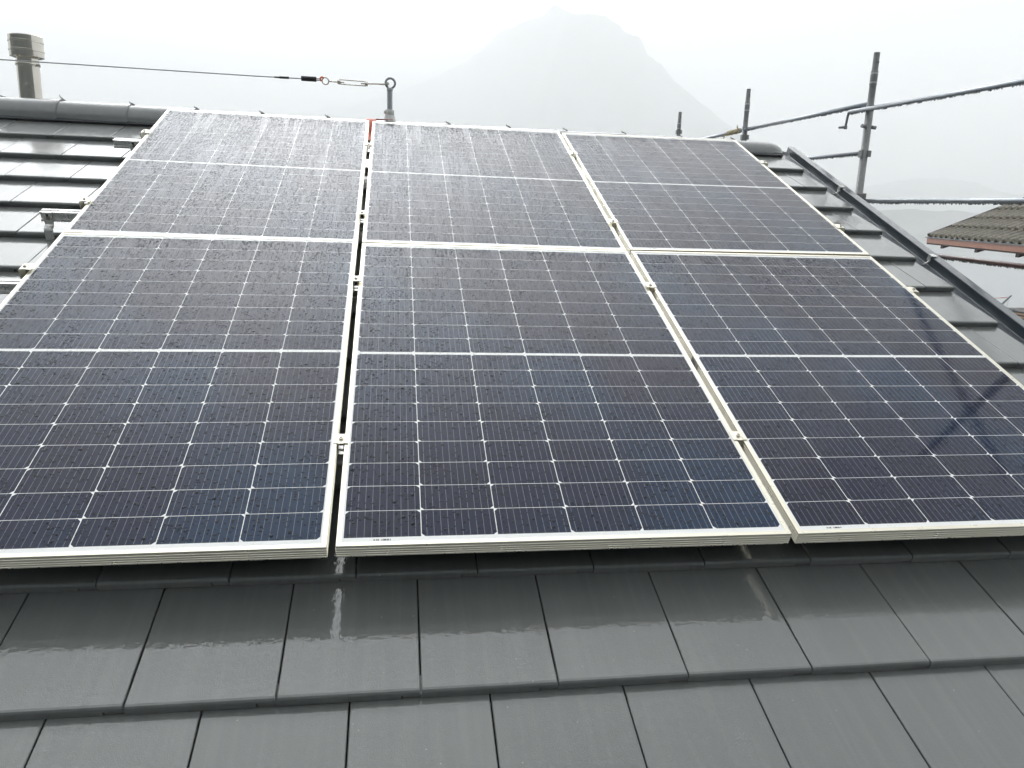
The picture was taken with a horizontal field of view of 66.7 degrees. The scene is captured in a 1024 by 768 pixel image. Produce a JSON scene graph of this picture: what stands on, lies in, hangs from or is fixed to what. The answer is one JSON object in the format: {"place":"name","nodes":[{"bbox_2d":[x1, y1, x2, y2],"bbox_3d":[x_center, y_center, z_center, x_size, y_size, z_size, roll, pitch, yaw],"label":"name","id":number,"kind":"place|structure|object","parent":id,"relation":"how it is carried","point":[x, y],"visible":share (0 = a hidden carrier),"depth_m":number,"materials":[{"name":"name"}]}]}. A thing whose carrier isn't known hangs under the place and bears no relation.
{"place":"outdoors","nodes":[
{"label":"outdoors","id":0,"kind":"place"},
{"bbox_2d":[0,0,1023,194],"label":"sky","id":1,"kind":"structure","parent":0,"point":[796,58],"materials":[{"name":"white"}]},
{"bbox_2d":[283,5,995,212],"bbox_3d":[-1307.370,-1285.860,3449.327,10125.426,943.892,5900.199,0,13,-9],"label":"mountain","id":2,"kind":"structure","parent":0,"point":[557,67],"depth_m":3201.04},
{"bbox_2d":[880,209,979,232],"bbox_3d":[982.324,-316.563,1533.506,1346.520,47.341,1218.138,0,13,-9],"label":"hill","id":3,"kind":"structure","parent":0,"point":[916,220],"depth_m":1583.81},
{"bbox_2d":[863,177,1023,206],"bbox_3d":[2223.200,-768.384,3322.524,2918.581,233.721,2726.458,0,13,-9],"label":"hill","id":4,"kind":"structure","parent":0,"point":[943,187],"depth_m":3528.58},
{"bbox_2d":[908,232,1023,307],"bbox_3d":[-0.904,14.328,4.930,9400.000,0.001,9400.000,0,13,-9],"label":"lake","id":5,"kind":"structure","parent":0,"point":[998,283],"depth_m":264.92,"materials":[{"name":"grey liquid"}]},
{"bbox_3d":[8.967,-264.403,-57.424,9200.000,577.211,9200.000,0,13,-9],"label":"ground","id":6,"kind":"structure","parent":0,"visible":0},
{"bbox_2d":[0,95,1023,767],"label":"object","id":7,"kind":"structure","parent":6,"relation":"on","point":[860,655],"depth_m":1.80,"materials":[{"name":"grey concrete"}]},
{"bbox_2d":[7,33,44,98],"bbox_3d":[-3.229,-1.838,5.234,0.209,0.940,0.209,0,13,-9],"label":"flue pipe","id":8,"kind":"object","parent":7,"relation":"on","point":[25,47],"visible":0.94,"depth_m":5.12,"materials":[{"name":"silver metal"}]},
{"bbox_2d":[42,212,54,240],"bbox_3d":[-1.972,-0.688,3.343,0.035,0.135,0.130,0,34,-9],"label":"roof hook","id":9,"kind":"object","parent":7,"relation":"attached to","point":[49,225],"visible":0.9,"depth_m":3.30,"materials":[{"name":"metal"}]},
{"bbox_2d":[39,209,363,230],"bbox_3d":[-0.174,-0.714,3.574,3.683,0.042,0.038,0,34,-9],"label":"mounting rail","id":10,"kind":"object","parent":9,"relation":"attached to","point":[64,215],"visible":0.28,"depth_m":3.30,"materials":[{"name":"metal"}]},
{"bbox_2d":[79,197,92,209],"bbox_3d":[-1.811,-0.770,3.311,0.043,0.046,0.044,0,34,-9],"label":"end clamp","id":11,"kind":"object","parent":10,"relation":"attached to","point":[83,200],"visible":1,"depth_m":3.30,"materials":[{"name":"metal"}]},
{"bbox_2d":[63,109,368,248],"bbox_3d":[-1.309,-1.067,3.852,1.136,0.039,1.724,0,35,-9],"label":"solar panel","id":12,"kind":"object","parent":10,"relation":"attached to","point":[193,173],"visible":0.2,"depth_m":3.66,"materials":[{"name":"glass"}]},
{"bbox_2d":[357,210,366,219],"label":"clamp","id":13,"kind":"object","parent":10,"relation":"attached to","point":[361,212],"visible":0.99,"depth_m":3.45,"materials":[{"name":"metal"}]},
{"bbox_2d":[362,121,625,250],"bbox_3d":[-0.168,-1.059,4.027,1.136,0.041,1.724,0,34,-9],"label":"solar panel","id":14,"kind":"object","parent":10,"relation":"attached to","point":[427,184],"visible":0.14,"depth_m":3.83,"materials":[{"name":"glass"}]},
{"bbox_2d":[608,219,618,228],"bbox_3d":[0.472,-0.753,3.644,0.041,0.035,0.042,0,34,-9],"label":"clamp","id":15,"kind":"object","parent":10,"relation":"attached to","point":[613,222],"visible":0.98,"depth_m":3.63,"materials":[{"name":"metal"}]},
{"bbox_2d":[561,133,869,255],"bbox_3d":[0.973,-1.058,4.198,1.136,0.039,1.724,0,34,-8],"label":"solar panel","id":16,"kind":"object","parent":10,"relation":"on","point":[669,194],"visible":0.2,"depth_m":4.00,"materials":[{"name":"glass"}]},
{"bbox_2d":[833,224,844,231],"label":"end clamp","id":17,"kind":"object","parent":10,"relation":"attached to","point":[840,227],"visible":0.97,"depth_m":3.82,"materials":[{"name":"metal"}]},
{"bbox_2d":[129,141,136,152],"bbox_3d":[-2.010,-1.245,4.165,0.035,0.134,0.130,0,34,-9],"label":"roof hook","id":18,"kind":"object","parent":7,"relation":"attached to","point":[133,144],"visible":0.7,"depth_m":4.11,"materials":[{"name":"metal"}]},
{"bbox_2d":[113,138,369,158],"bbox_3d":[-0.288,-1.272,4.384,3.670,0.042,0.038,0,34,-9],"label":"mounting rail","id":19,"kind":"object","parent":18,"relation":"attached to","point":[121,142],"visible":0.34,"depth_m":4.11,"materials":[{"name":"metal"}]},
{"bbox_2d":[140,130,150,139],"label":"end clamp","id":20,"kind":"object","parent":19,"relation":"attached to","point":[143,132],"visible":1,"depth_m":4.08,"materials":[{"name":"metal"}]},
{"bbox_2d":[759,160,767,166],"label":"end clamp","id":21,"kind":"object","parent":19,"relation":"attached to","point":[765,163],"visible":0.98,"depth_m":4.61,"materials":[{"name":"metal"}]},
{"bbox_2d":[0,279,357,299],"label":"mounting rail","id":22,"kind":"object","parent":7,"relation":"attached to","point":[7,286],"depth_m":2.77,"materials":[{"name":"metal"}]},
{"bbox_2d":[18,263,35,278],"bbox_3d":[-1.732,-0.405,2.782,0.043,0.046,0.044,0,34,-9],"label":"end clamp","id":23,"kind":"object","parent":22,"relation":"attached to","point":[22,269],"visible":1,"depth_m":2.77,"materials":[{"name":"metal"}]},
{"bbox_2d":[350,275,361,284],"bbox_3d":[-0.588,-0.388,2.934,0.041,0.035,0.042,0,34,-9],"label":"clamp","id":24,"kind":"object","parent":22,"relation":"attached to","point":[353,278],"visible":0.98,"depth_m":2.92,"materials":[{"name":"metal"}]},
{"bbox_2d":[644,282,656,293],"bbox_3d":[0.552,-0.385,3.111,0.041,0.035,0.042,0,34,-9],"label":"clamp","id":25,"kind":"object","parent":22,"relation":"attached to","point":[651,286],"visible":0.96,"depth_m":3.10,"materials":[{"name":"metal"}]},
{"bbox_2d":[630,251,1023,543],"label":"solar panel","id":26,"kind":"object","parent":22,"relation":"attached to","point":[862,398],"visible":0.98,"depth_m":2.57,"materials":[{"name":"glass"}]},
{"bbox_2d":[905,287,918,295],"bbox_3d":[1.690,-0.386,3.295,0.043,0.046,0.044,0,34,-9],"label":"end clamp","id":27,"kind":"object","parent":22,"relation":"attached to","point":[913,289],"visible":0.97,"depth_m":3.28,"materials":[{"name":"metal"}]},
{"bbox_2d":[336,446,343,465],"bbox_3d":[-0.398,0.200,2.182,4.535,0.042,0.038,0,34,-9],"label":"mounting rail","id":28,"kind":"object","parent":7,"relation":"attached to","point":[340,454],"depth_m":2.16,"materials":[{"name":"metal"}]},
{"bbox_2d":[0,233,356,568],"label":"solar panel","id":29,"kind":"object","parent":28,"relation":"attached to","point":[178,399],"visible":1,"depth_m":2.23,"materials":[{"name":"glass"}]},
{"bbox_2d":[333,433,348,451],"bbox_3d":[-0.471,0.161,2.143,0.041,0.035,0.042,0,34,-9],"label":"clamp","id":30,"kind":"object","parent":28,"relation":"attached to","point":[338,439],"visible":0.99,"depth_m":2.13,"materials":[{"name":"metal"}]},
{"bbox_2d":[335,243,790,556],"bbox_3d":[0.044,-0.085,2.609,1.136,0.041,1.724,0,34,-9],"label":"solar panel","id":31,"kind":"object","parent":28,"relation":"on","point":[508,399],"visible":1,"depth_m":2.30,"materials":[{"name":"glass"}]},
{"bbox_2d":[729,431,746,445],"bbox_3d":[0.670,0.164,2.316,0.041,0.035,0.042,0,34,-9],"label":"clamp","id":32,"kind":"object","parent":28,"relation":"attached to","point":[739,436],"visible":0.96,"depth_m":2.31,"materials":[{"name":"metal"}]},
{"bbox_2d":[366,118,392,140],"bbox_3d":[-0.833,-1.597,4.895,0.165,0.152,0.287,0,13,-9],"label":"red strap","id":33,"kind":"object","parent":7,"relation":"on","point":[370,120],"visible":0.55,"depth_m":4.87,"materials":[{"name":"red fabric"}]},
{"bbox_2d":[384,77,396,121],"bbox_3d":[-0.780,-1.807,4.965,0.097,0.287,0.097,0,13,-9],"label":"lifeline anchor","id":34,"kind":"object","parent":7,"relation":"on","point":[389,112],"visible":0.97,"depth_m":4.95,"materials":[{"name":"metal"}]},
{"bbox_2d":[0,59,388,86],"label":"lifeline cable","id":35,"kind":"object","parent":34,"relation":"attached to","point":[312,79],"visible":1,"depth_m":4.83,"materials":[{"name":"metal"}]},
{"bbox_2d":[676,112,681,135],"bbox_3d":[1.819,0.905,9.983,0.060,8.365,0.060,0,13,-9],"label":"scaffold pole","id":36,"kind":"object","parent":6,"relation":"on","point":[678,131],"visible":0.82,"depth_m":9.09,"materials":[{"name":"metal"}]},
{"bbox_2d":[740,89,750,140],"bbox_3d":[1.989,1.401,7.903,0.060,8.318,0.060,0,13,-9],"label":"scaffold pole","id":37,"kind":"object","parent":6,"relation":"on","point":[744,136],"visible":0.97,"depth_m":7.04,"materials":[{"name":"metal"}]},
{"bbox_2d":[703,128,747,137],"bbox_3d":[1.995,-2.546,8.083,0.029,0.048,2.201,1,13,-7],"label":"guard rail","id":38,"kind":"object","parent":37,"relation":"attached to","point":[723,134],"visible":0.41,"depth_m":7.58,"materials":[{"name":"metal"}]},
{"bbox_2d":[723,125,740,138],"bbox_3d":[2.077,-2.342,7.326,0.065,0.154,0.356,0,13,-9],"label":"yellow rope","id":39,"kind":"object","parent":38,"relation":"attached to","point":[732,133],"visible":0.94,"depth_m":7.30,"materials":[{"name":"beige fabric"}]},
{"bbox_2d":[746,102,866,130],"bbox_3d":[2.246,-2.080,6.102,0.029,0.060,2.001,0,13,-7],"label":"guard rail","id":40,"kind":"object","parent":37,"relation":"attached to","point":[822,113],"visible":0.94,"depth_m":5.90,"materials":[{"name":"metal"}]},
{"bbox_2d":[855,52,879,198],"bbox_3d":[2.216,1.885,5.919,0.106,8.255,0.063,0,13,-9],"label":"scaffold pole","id":41,"kind":"object","parent":6,"relation":"on","point":[864,152],"visible":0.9,"depth_m":5.11,"materials":[{"name":"metal"}]},
{"bbox_2d":[808,152,857,160],"bbox_3d":[2.232,-1.774,6.160,0.026,0.061,2.021,0,13,-7],"label":"guard rail","id":42,"kind":"object","parent":41,"relation":"attached to","point":[839,155],"visible":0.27,"depth_m":5.55,"materials":[{"name":"metal"}]},
{"bbox_2d":[838,78,1023,128],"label":"guard rail","id":43,"kind":"object","parent":41,"relation":"attached to","point":[979,89],"visible":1,"depth_m":4.41,"materials":[{"name":"metal"}]},
{"bbox_2d":[925,197,1023,257],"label":"neighbour house","id":44,"kind":"structure","parent":6,"relation":"on","point":[999,228],"depth_m":10.73,"materials":[{"name":"tile"}]},
{"bbox_2d":[995,295,1011,304],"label":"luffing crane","id":45,"kind":"object","parent":6,"relation":"on","point":[1003,302],"visible":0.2,"depth_m":74.93,"materials":[{"name":"grey metal"}]},
{"bbox_2d":[1007,307,1023,319],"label":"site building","id":46,"kind":"structure","parent":6,"relation":"on","point":[1017,310],"depth_m":74.98,"materials":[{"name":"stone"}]},
{"bbox_3d":[2.512,2.253,4.034,0.065,8.380,0.059,0,13,-9],"label":"scaffold pole","id":47,"kind":"object","parent":6,"relation":"on","visible":0},
{"bbox_2d":[864,198,1023,204],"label":"guard rail","id":48,"kind":"object","parent":47,"relation":"attached to","point":[983,201],"visible":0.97,"depth_m":4.39,"materials":[{"name":"metal"}]},
{"bbox_2d":[936,253,1023,269],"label":"guard rail","id":49,"kind":"object","parent":47,"relation":"attached to","point":[988,262],"visible":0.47,"depth_m":4.17,"materials":[{"name":"metal"}]}
]}

